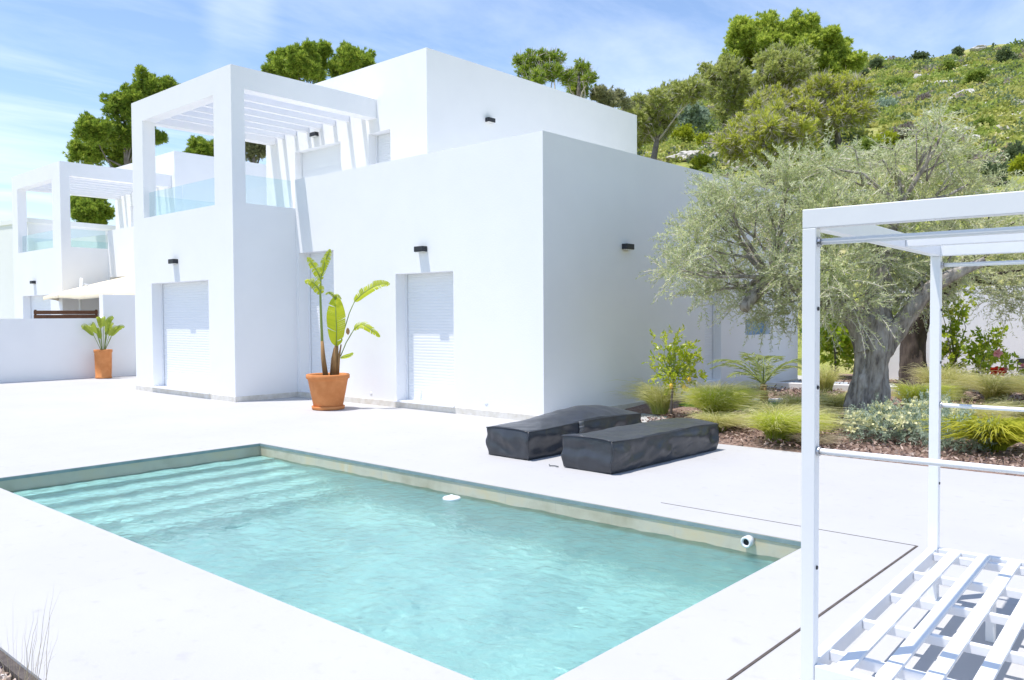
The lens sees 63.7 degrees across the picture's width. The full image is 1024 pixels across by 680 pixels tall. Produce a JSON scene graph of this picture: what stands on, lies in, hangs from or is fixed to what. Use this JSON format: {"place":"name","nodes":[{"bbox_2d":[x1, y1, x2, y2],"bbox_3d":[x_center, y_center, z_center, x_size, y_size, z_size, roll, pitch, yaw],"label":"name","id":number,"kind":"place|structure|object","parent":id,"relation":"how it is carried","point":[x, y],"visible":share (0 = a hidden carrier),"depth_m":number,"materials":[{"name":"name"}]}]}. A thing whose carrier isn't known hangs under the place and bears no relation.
{"place":"outdoors","nodes":[
{"label":"outdoors","id":0,"kind":"place"},
{"bbox_2d":[0,666,15,679],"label":"gravel","id":1,"kind":"structure","parent":0,"point":[7,675],"depth_m":3.75,"materials":[{"name":"beige gravel"}]},
{"bbox_2d":[0,588,59,679],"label":"dry grass","id":2,"kind":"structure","parent":1,"relation":"on","point":[35,676],"depth_m":3.50,"materials":[{"name":"plant"}]},
{"bbox_2d":[10,455,778,679],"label":"pool water","id":3,"kind":"structure","parent":0,"point":[476,588],"depth_m":5.97,"materials":[{"name":"teal liquid"}]},
{"bbox_2d":[443,494,459,500],"bbox_3d":[-0.579,1.549,7.898,0.172,0.130,0.172,1,2,42],"label":"pool floater","id":4,"kind":"object","parent":3,"relation":"on","point":[451,497],"visible":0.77,"depth_m":7.85,"materials":[{"name":"white plastic"}]},
{"bbox_2d":[0,375,1023,679],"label":"patio","id":5,"kind":"structure","parent":0,"point":[124,609],"depth_m":5.74,"materials":[{"name":"white concrete"}]},
{"bbox_2d":[0,650,37,679],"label":"patio edging","id":6,"kind":"object","parent":5,"relation":"attached to","point":[14,668],"depth_m":3.81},
{"bbox_2d":[0,217,115,318],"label":"white building","id":7,"kind":"structure","parent":5,"relation":"on","point":[40,234],"depth_m":45.25,"materials":[{"name":"paint"}]},
{"bbox_2d":[34,310,97,318],"bbox_3d":[-12.302,0.082,22.764,1.560,1.840,0.085,-1,2,-28],"label":"timber screen","id":8,"kind":"object","parent":5,"relation":"on","point":[36,312],"visible":0.15,"depth_m":22.71,"materials":[{"name":"brown wood"}]},
{"bbox_2d":[0,295,135,382],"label":"garden wall","id":9,"kind":"structure","parent":5,"relation":"on","point":[43,349],"depth_m":21.57,"materials":[{"name":"white paint"}]},
{"bbox_2d":[43,276,134,314],"bbox_3d":[-11.570,-0.495,24.895,4.475,2.860,4.475,1,2,42],"label":"cantilever parasol","id":10,"kind":"object","parent":5,"relation":"on","point":[122,286],"visible":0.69,"depth_m":23.29,"materials":[{"name":"beige fabric"}]},
{"bbox_2d":[81,316,124,378],"bbox_3d":[-10.834,0.185,21.835,1.099,1.653,0.563,0,2,2],"label":"potted plant","id":11,"kind":"object","parent":5,"relation":"on","point":[103,360],"visible":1,"depth_m":21.77,"materials":[{"name":"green plant"}]},
{"bbox_2d":[11,151,266,318],"bbox_3d":[-9.072,-2.703,28.259,10.918,7.150,11.364,1,2,42],"label":"villa","id":12,"kind":"object","parent":5,"relation":"on","point":[184,181],"visible":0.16,"depth_m":26.66,"materials":[{"name":"white paint"}]},
{"bbox_2d":[30,295,50,318],"bbox_3d":[-15.031,-0.322,26.479,2.430,2.220,0.030,1,2,42],"label":"shutter door","id":13,"kind":"structure","parent":12,"relation":"in","point":[37,303],"depth_m":26.76,"materials":[{"name":"white"}]},
{"bbox_2d":[305,249,389,410],"bbox_3d":[-2.885,-0.188,14.165,1.391,2.780,0.743,0,2,16],"label":"potted plant","id":14,"kind":"object","parent":5,"relation":"on","point":[327,391],"visible":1,"depth_m":14.20,"materials":[{"name":"green plant"}]},
{"bbox_2d":[0,443,800,558],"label":"pool basin","id":15,"kind":"object","parent":5,"relation":"in","point":[779,550],"visible":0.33,"depth_m":8.17,"materials":[{"name":"tile"}]},
{"bbox_2d":[0,444,800,545],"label":"pool trim","id":16,"kind":"structure","parent":15,"relation":"attached to","point":[759,536],"depth_m":8.05,"materials":[{"name":"beige stone"}]},
{"bbox_2d":[741,535,754,547],"bbox_3d":[1.727,1.476,6.034,0.082,0.082,0.071,1,2,42],"label":"return nozzle","id":17,"kind":"object","parent":15,"relation":"attached to","point":[747,541],"visible":1,"depth_m":6.02,"materials":[{"name":"white plastic"}]},
{"bbox_2d":[131,47,797,420],"bbox_3d":[-0.739,-2.475,18.899,10.918,7.150,11.364,1,2,42],"label":"villa","id":18,"kind":"object","parent":5,"relation":"on","point":[496,229],"visible":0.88,"depth_m":15.46,"materials":[{"name":"white paint"}]},
{"bbox_2d":[161,281,209,390],"bbox_3d":[-6.697,-0.094,17.119,2.430,2.220,0.030,1,2,42],"label":"shutter door","id":19,"kind":"structure","parent":18,"relation":"in","point":[184,305],"depth_m":17.25,"materials":[{"name":"white metal"}]},
{"bbox_2d":[301,144,340,177],"bbox_3d":[-4.480,-3.480,19.589,1.816,2.160,0.030,1,2,42],"label":"shutter door","id":20,"kind":"structure","parent":18,"relation":"in","point":[328,159],"depth_m":19.64,"materials":[{"name":"white"}]},
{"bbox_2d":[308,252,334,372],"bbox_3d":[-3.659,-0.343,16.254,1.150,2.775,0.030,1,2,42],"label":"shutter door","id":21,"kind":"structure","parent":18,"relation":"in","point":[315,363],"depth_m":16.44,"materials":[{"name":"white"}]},
{"bbox_2d":[376,133,390,162],"bbox_3d":[-2.734,-3.926,18.091,0.740,1.220,0.030,1,2,42],"label":"shutter window","id":22,"kind":"structure","parent":18,"relation":"in","point":[383,154],"depth_m":18.19,"materials":[{"name":"white"}]},
{"bbox_2d":[405,272,453,403],"bbox_3d":[-1.342,-0.041,14.200,1.448,2.225,0.030,1,2,42],"label":"shutter door","id":23,"kind":"structure","parent":18,"relation":"in","point":[428,296],"depth_m":14.28,"materials":[{"name":"white metal"}]},
{"bbox_2d":[705,287,714,379],"bbox_3d":[3.825,-0.198,16.280,0.030,2.000,0.680,1,2,42],"label":"shutter window","id":24,"kind":"structure","parent":18,"relation":"in","point":[709,333],"depth_m":16.44,"materials":[{"name":"white"}]},
{"bbox_2d":[745,319,764,334],"bbox_3d":[5.177,-0.283,17.752,0.010,0.330,1.200,1,2,42],"label":"window pane","id":25,"kind":"structure","parent":18,"relation":"in","point":[761,330],"depth_m":17.83,"materials":[{"name":"blue"}]},
{"bbox_2d":[486,405,640,459],"bbox_3d":[0.686,1.058,10.077,0.700,0.475,2.249,1,2,43],"label":"covered lounger","id":26,"kind":"object","parent":5,"relation":"on","point":[539,436],"visible":0.83,"depth_m":9.47,"materials":[{"name":"grey fabric"}]},
{"bbox_2d":[549,417,718,473],"bbox_3d":[1.417,1.137,9.242,0.859,0.361,2.153,1,2,44],"label":"covered lounger","id":27,"kind":"object","parent":5,"relation":"on","point":[616,449],"visible":1,"depth_m":8.72,"materials":[{"name":"grey fabric"}]},
{"bbox_2d":[661,502,917,679],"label":"patio joint","id":28,"kind":"object","parent":5,"relation":"on","point":[799,629],"visible":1,"depth_m":4.56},
{"bbox_2d":[800,191,1023,679],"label":"daybed","id":29,"kind":"object","parent":5,"relation":"on","point":[853,224],"visible":1,"depth_m":3.17,"materials":[{"name":"white metal"}]},
{"bbox_2d":[0,0,1023,225],"label":"sky","id":30,"kind":"structure","parent":0,"point":[56,56],"materials":[{"name":"blue"}]},
{"bbox_2d":[3,44,1023,540],"bbox_3d":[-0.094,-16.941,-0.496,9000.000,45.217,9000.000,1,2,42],"label":"hillside ground","id":31,"kind":"structure","parent":0,"point":[875,128],"depth_m":30.86,"materials":[{"name":"green plant"}]},
{"bbox_2d":[70,195,114,224],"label":"pine tree","id":32,"kind":"object","parent":31,"relation":"on","point":[92,210],"visible":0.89,"depth_m":54.44,"materials":[{"name":"green plant"}]},
{"bbox_2d":[60,63,180,167],"bbox_3d":[-19.017,-6.290,40.615,5.559,14.173,3.672,-1,2,-30],"label":"pine tree","id":33,"kind":"object","parent":31,"relation":"on","point":[101,138],"visible":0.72,"depth_m":39.75,"materials":[{"name":"green plant"}]},
{"bbox_2d":[182,134,213,156],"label":"pine tree","id":34,"kind":"object","parent":31,"relation":"on","point":[200,145],"visible":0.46,"depth_m":41.78,"materials":[{"name":"green plant"}]},
{"bbox_2d":[245,142,265,162],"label":"pine tree","id":35,"kind":"object","parent":31,"relation":"on","point":[255,152],"visible":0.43,"depth_m":42.36,"materials":[{"name":"green plant"}]},
{"bbox_2d":[260,37,334,83],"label":"pine tree","id":36,"kind":"object","parent":31,"relation":"on","point":[306,60],"visible":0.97,"depth_m":40.48,"materials":[{"name":"green plant"}]},
{"bbox_2d":[326,40,376,77],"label":"pine tree","id":37,"kind":"object","parent":31,"relation":"on","point":[348,57],"visible":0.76,"depth_m":41.92,"materials":[{"name":"green plant"}]},
{"bbox_2d":[509,44,569,88],"bbox_3d":[1.293,-7.430,33.881,3.004,9.880,2.395,-1,2,-35],"label":"pine tree","id":38,"kind":"object","parent":31,"relation":"on","point":[531,65],"visible":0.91,"depth_m":33.49,"materials":[{"name":"green plant"}]},
{"bbox_2d":[556,57,599,98],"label":"pine tree","id":39,"kind":"object","parent":31,"relation":"on","point":[579,78],"visible":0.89,"depth_m":34.91,"materials":[{"name":"green plant"}]},
{"bbox_2d":[589,83,636,111],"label":"pine tree","id":40,"kind":"object","parent":31,"relation":"on","point":[610,97],"visible":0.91,"depth_m":36.02,"materials":[{"name":"green plant"}]},
{"bbox_2d":[621,72,711,159],"bbox_3d":[6.981,-9.875,39.417,4.729,5.852,3.731,-1,2,-9],"label":"pine tree","id":41,"kind":"object","parent":31,"relation":"on","point":[653,109],"visible":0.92,"depth_m":38.57,"materials":[{"name":"green plant"}]},
{"bbox_2d":[669,123,697,142],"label":"hill shrub","id":42,"kind":"object","parent":31,"relation":"on","point":[685,131],"visible":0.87,"depth_m":50.06,"materials":[{"name":"green plant"}]},
{"bbox_2d":[665,150,707,161],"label":"limestone rock","id":43,"kind":"object","parent":31,"relation":"on","point":[683,154],"visible":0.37,"depth_m":43.33,"materials":[{"name":"white stone"}]},
{"bbox_2d":[675,102,710,131],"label":"silver bush","id":44,"kind":"object","parent":31,"relation":"on","point":[697,115],"visible":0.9,"depth_m":53.91,"materials":[{"name":"green plant"}]},
{"bbox_2d":[688,154,712,171],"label":"hill shrub","id":45,"kind":"object","parent":31,"relation":"on","point":[700,161],"visible":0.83,"depth_m":39.07,"materials":[{"name":"green plant"}]},
{"bbox_2d":[694,132,711,144],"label":"hill shrub","id":46,"kind":"object","parent":31,"relation":"on","point":[700,137],"visible":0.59,"depth_m":47.35,"materials":[{"name":"green plant"}]},
{"bbox_2d":[696,52,757,133],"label":"pine tree","id":47,"kind":"object","parent":31,"relation":"on","point":[730,83],"visible":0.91,"depth_m":47.09,"materials":[{"name":"green plant"}]},
{"bbox_2d":[708,98,823,185],"bbox_3d":[11.168,-8.140,35.211,4.635,4.136,4.950,1,2,42],"label":"pine tree","id":48,"kind":"object","parent":31,"relation":"on","point":[754,134],"visible":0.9,"depth_m":34.08,"materials":[{"name":"green plant"}]},
{"bbox_2d":[741,80,800,117],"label":"pine tree","id":49,"kind":"object","parent":31,"relation":"on","point":[760,98],"visible":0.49,"depth_m":40.92,"materials":[{"name":"green plant"}]},
{"bbox_2d":[747,38,820,100],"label":"pine tree","id":50,"kind":"object","parent":31,"relation":"on","point":[789,69],"visible":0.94,"depth_m":42.18,"materials":[{"name":"green plant"}]},
{"bbox_2d":[717,7,868,98],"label":"pine tree","id":51,"kind":"object","parent":31,"relation":"on","point":[747,37],"visible":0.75,"depth_m":47.59,"materials":[{"name":"green plant"}]},
{"bbox_2d":[617,38,1023,285],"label":"hillside scrub","id":52,"kind":"object","parent":31,"relation":"on","point":[1003,120],"visible":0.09,"depth_m":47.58,"materials":[{"name":"green plant"}]},
{"bbox_2d":[640,50,1017,193],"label":"hillside stones","id":53,"kind":"object","parent":31,"relation":"on","point":[965,65],"visible":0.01,"depth_m":39.33,"materials":[{"name":"stone"}]},
{"bbox_2d":[786,63,880,146],"bbox_3d":[15.975,-11.319,40.304,5.289,4.411,3.623,-1,2,-20],"label":"pine tree","id":54,"kind":"object","parent":31,"relation":"on","point":[842,101],"visible":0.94,"depth_m":39.59,"materials":[{"name":"green plant"}]},
{"bbox_2d":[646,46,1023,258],"bbox_3d":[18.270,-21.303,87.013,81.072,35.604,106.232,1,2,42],"label":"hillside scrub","id":55,"kind":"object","parent":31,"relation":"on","point":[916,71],"visible":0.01,"depth_m":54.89,"materials":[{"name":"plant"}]},
{"bbox_2d":[853,135,880,156],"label":"hill shrub","id":56,"kind":"object","parent":31,"relation":"on","point":[866,143],"visible":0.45,"depth_m":36.92,"materials":[{"name":"green plant"}]},
{"bbox_2d":[867,56,883,68],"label":"hill shrub","id":57,"kind":"object","parent":31,"relation":"on","point":[876,62],"visible":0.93,"depth_m":108.63,"materials":[{"name":"green plant"}]},
{"bbox_2d":[870,129,899,152],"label":"hill shrub","id":58,"kind":"object","parent":31,"relation":"on","point":[889,134],"visible":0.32,"depth_m":37.22,"materials":[{"name":"green plant"}]},
{"bbox_2d":[873,95,898,110],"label":"hill shrub","id":59,"kind":"object","parent":31,"relation":"on","point":[887,102],"visible":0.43,"depth_m":53.67,"materials":[{"name":"green plant"}]},
{"bbox_2d":[885,76,905,85],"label":"hill shrub","id":60,"kind":"object","parent":31,"relation":"on","point":[899,79],"visible":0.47,"depth_m":78.92,"materials":[{"name":"green plant"}]},
{"bbox_2d":[893,121,919,139],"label":"hill shrub","id":61,"kind":"object","parent":31,"relation":"on","point":[907,124],"visible":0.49,"depth_m":39.35,"materials":[{"name":"grey plant"}]},
{"bbox_2d":[909,50,930,59],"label":"hill shrub","id":62,"kind":"object","parent":31,"relation":"on","point":[918,55],"visible":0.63,"depth_m":116.82,"materials":[{"name":"green plant"}]},
{"bbox_2d":[914,91,931,100],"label":"rock","id":63,"kind":"object","parent":31,"relation":"on","point":[924,95],"visible":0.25,"depth_m":55.93,"materials":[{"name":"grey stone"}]},
{"bbox_2d":[938,58,956,71],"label":"hill shrub","id":64,"kind":"object","parent":31,"relation":"on","point":[949,64],"visible":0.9,"depth_m":81.01,"materials":[{"name":"green plant"}]},
{"bbox_2d":[951,45,964,55],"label":"hill shrub","id":65,"kind":"object","parent":31,"relation":"on","point":[957,50],"visible":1,"depth_m":116.63,"materials":[{"name":"green plant"}]},
{"bbox_2d":[952,89,976,95],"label":"limestone rock","id":66,"kind":"object","parent":31,"relation":"on","point":[970,90],"visible":0.13,"depth_m":55.95,"materials":[{"name":"white stone"}]},
{"bbox_2d":[962,66,991,85],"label":"hill shrub","id":67,"kind":"object","parent":31,"relation":"on","point":[974,74],"visible":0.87,"depth_m":63.60,"materials":[{"name":"green plant"}]},
{"bbox_2d":[969,45,987,50],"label":"limestone rock","id":68,"kind":"object","parent":31,"relation":"on","point":[978,47],"visible":0.59,"depth_m":116.57,"materials":[{"name":"white stone"}]},
{"bbox_2d":[969,114,997,127],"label":"hill shrub","id":69,"kind":"object","parent":31,"relation":"on","point":[988,119],"visible":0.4,"depth_m":38.14,"materials":[{"name":"green plant"}]},
{"bbox_2d":[978,159,1009,183],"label":"hill shrub","id":70,"kind":"object","parent":31,"relation":"on","point":[990,166],"visible":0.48,"depth_m":29.91,"materials":[{"name":"green plant"}]},
{"bbox_2d":[994,46,1019,61],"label":"hill shrub","id":71,"kind":"object","parent":31,"relation":"on","point":[1002,55],"visible":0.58,"depth_m":79.09,"materials":[{"name":"green plant"}]},
{"bbox_2d":[999,140,1023,161],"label":"hill shrub","id":72,"kind":"object","parent":31,"relation":"on","point":[1015,149],"visible":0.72,"depth_m":31.92,"materials":[{"name":"green plant"}]},
{"bbox_2d":[1007,153,1023,175],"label":"hill shrub","id":73,"kind":"object","parent":31,"relation":"on","point":[1017,163],"visible":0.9,"depth_m":30.32,"materials":[{"name":"green plant"}]},
{"bbox_2d":[682,406,757,431],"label":"feather grass","id":74,"kind":"object","parent":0,"point":[724,419],"depth_m":11.02,"materials":[{"name":"green plant"}]},
{"bbox_2d":[742,398,833,413],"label":"feather grass","id":75,"kind":"object","parent":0,"point":[768,407],"depth_m":11.20,"materials":[{"name":"green plant"}]},
{"bbox_2d":[766,389,841,409],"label":"feather grass","id":76,"kind":"object","parent":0,"point":[798,400],"depth_m":11.89,"materials":[{"name":"green plant"}]},
{"bbox_2d":[785,431,848,445],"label":"feather grass","id":77,"kind":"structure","parent":0,"point":[825,439],"depth_m":9.78,"materials":[{"name":"plant"}]},
{"bbox_2d":[625,374,1023,476],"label":"garden bed","id":78,"kind":"object","parent":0,"point":[646,409],"visible":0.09,"depth_m":10.18,"materials":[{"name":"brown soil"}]},
{"bbox_2d":[610,378,696,414],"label":"feather grass","id":79,"kind":"object","parent":78,"relation":"on","point":[657,400],"depth_m":13.03,"materials":[{"name":"green plant"}]},
{"bbox_2d":[641,323,706,416],"bbox_3d":[2.515,0.493,12.688,1.051,1.506,0.790,0,2,9],"label":"lemon tree","id":80,"kind":"object","parent":78,"relation":"on","point":[675,372],"visible":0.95,"depth_m":12.65,"materials":[{"name":"green plant"}]},
{"bbox_2d":[684,380,755,391],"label":"feather grass","id":81,"kind":"object","parent":78,"relation":"on","point":[719,385],"depth_m":12.82,"materials":[{"name":"green plant"}]},
{"bbox_2d":[665,379,784,416],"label":"feather grass","id":82,"kind":"object","parent":78,"relation":"on","point":[728,399],"depth_m":11.76,"materials":[{"name":"green plant"}]},
{"bbox_2d":[678,401,784,411],"bbox_3d":[3.843,1.096,13.965,1.673,0.090,1.380,1,2,42],"label":"ground cover","id":83,"kind":"object","parent":78,"relation":"on","point":[680,404],"visible":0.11,"depth_m":13.87,"materials":[{"name":"brown wood"}]},
{"bbox_2d":[685,398,795,402],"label":"kerb","id":84,"kind":"structure","parent":78,"relation":"on","point":[774,400],"depth_m":14.22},
{"bbox_2d":[707,352,801,403],"bbox_3d":[4.251,0.681,14.014,1.906,0.985,1.102,0,2,-4],"label":"palm","id":85,"kind":"object","parent":78,"relation":"on","point":[768,367],"visible":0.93,"depth_m":14.02,"materials":[{"name":"green plant"}]},
{"bbox_2d":[736,402,871,442],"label":"feather grass","id":86,"kind":"object","parent":78,"relation":"on","point":[777,424],"depth_m":10.05,"materials":[{"name":"green plant"}]},
{"bbox_2d":[635,95,1015,428],"bbox_3d":[4.406,-1.059,11.800,5.169,4.762,3.490,0,2,21],"label":"olive tree","id":87,"kind":"object","parent":78,"relation":"on","point":[878,331],"visible":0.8,"depth_m":11.40,"materials":[{"name":"green plant"}]},
{"bbox_2d":[798,308,853,372],"bbox_3d":[7.834,-0.093,19.804,1.879,2.167,1.488,0,2,-2],"label":"broadleaf shrub","id":88,"kind":"object","parent":78,"relation":"on","point":[846,347],"visible":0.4,"depth_m":19.55,"materials":[{"name":"green plant"}]},
{"bbox_2d":[765,382,897,391],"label":"kerb","id":89,"kind":"structure","parent":78,"relation":"on","point":[787,385],"depth_m":17.12,"materials":[{"name":"white concrete"}]},
{"bbox_2d":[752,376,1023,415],"bbox_3d":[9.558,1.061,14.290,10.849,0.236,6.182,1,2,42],"label":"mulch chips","id":90,"kind":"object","parent":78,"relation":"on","point":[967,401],"visible":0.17,"depth_m":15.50,"materials":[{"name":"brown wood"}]},
{"bbox_2d":[836,389,970,446],"bbox_3d":[4.828,1.012,10.198,1.598,0.833,1.168,-1,2,-7],"label":"curry plant","id":91,"kind":"object","parent":78,"relation":"on","point":[897,421],"visible":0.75,"depth_m":10.16,"materials":[{"name":"green plant"}]},
{"bbox_2d":[899,361,978,385],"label":"feather grass","id":92,"kind":"object","parent":78,"relation":"on","point":[923,373],"depth_m":15.00,"materials":[{"name":"green plant"}]},
{"bbox_2d":[889,377,990,404],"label":"feather grass","id":93,"kind":"object","parent":78,"relation":"on","point":[913,390],"depth_m":13.05,"materials":[{"name":"green plant"}]},
{"bbox_2d":[909,407,999,454],"bbox_3d":[5.030,1.088,9.355,0.934,0.698,0.924,1,2,42],"label":"silver shrub","id":94,"kind":"object","parent":78,"relation":"on","point":[925,434],"visible":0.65,"depth_m":9.30,"materials":[{"name":"green plant"}]},
{"bbox_2d":[888,285,1023,379],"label":"back garden wall","id":95,"kind":"structure","parent":78,"relation":"on","point":[1013,343],"depth_m":18.25,"materials":[{"name":"white paint"}]},
{"bbox_2d":[896,155,1023,386],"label":"olive tree","id":96,"kind":"object","parent":78,"relation":"on","point":[912,348],"visible":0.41,"depth_m":14.62,"materials":[{"name":"green plant"}]},
{"bbox_2d":[941,282,980,374],"bbox_3d":[8.727,-0.177,16.211,0.918,2.472,0.861,0,2,17],"label":"tall shrub","id":97,"kind":"object","parent":78,"relation":"on","point":[954,329],"visible":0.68,"depth_m":16.18,"materials":[{"name":"green plant"}]},
{"bbox_2d":[912,412,1023,451],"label":"strap leaf plant","id":98,"kind":"object","parent":78,"relation":"on","point":[1010,430],"visible":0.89,"depth_m":9.15,"materials":[{"name":"green plant"}]},
{"bbox_2d":[944,396,1023,420],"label":"feather grass","id":99,"kind":"object","parent":78,"relation":"on","point":[989,413],"depth_m":10.51,"materials":[{"name":"green plant"}]},
{"bbox_2d":[960,322,1008,393],"bbox_3d":[8.982,0.346,15.659,0.790,1.445,0.742,-1,2,-33],"label":"glossy shrub","id":100,"kind":"object","parent":78,"relation":"on","point":[975,352],"visible":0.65,"depth_m":15.61,"materials":[{"name":"green plant"}]},
{"bbox_2d":[949,370,1023,403],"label":"feather grass","id":101,"kind":"object","parent":78,"relation":"on","point":[993,385],"depth_m":13.97,"materials":[{"name":"green plant"}]},
{"bbox_2d":[975,345,1023,376],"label":"hibiscus","id":102,"kind":"object","parent":78,"relation":"on","point":[998,353],"visible":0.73,"depth_m":14.88,"materials":[{"name":"green plant"}]},
{"bbox_2d":[984,370,1023,394],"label":"feather grass","id":103,"kind":"object","parent":78,"relation":"on","point":[1018,382],"depth_m":13.59,"materials":[{"name":"green plant"}]},
{"bbox_2d":[798,363,850,391],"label":"feather grass","id":104,"kind":"object","parent":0,"point":[826,383],"depth_m":16.21,"materials":[{"name":"green plant"}]},
{"bbox_2d":[819,387,847,418],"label":"feather grass","id":105,"kind":"object","parent":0,"point":[837,401],"depth_m":12.16,"materials":[{"name":"green plant"}]},
{"bbox_2d":[788,380,898,388],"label":"garden path","id":106,"kind":"structure","parent":0,"point":[795,381],"depth_m":18.25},
{"bbox_2d":[915,367,1006,400],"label":"feather grass","id":107,"kind":"object","parent":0,"point":[955,378],"depth_m":14.51,"materials":[{"name":"green plant"}]},
{"bbox_2d":[980,395,1023,417],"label":"feather grass","id":108,"kind":"object","parent":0,"point":[1021,414],"depth_m":11.45,"materials":[{"name":"green plant"}]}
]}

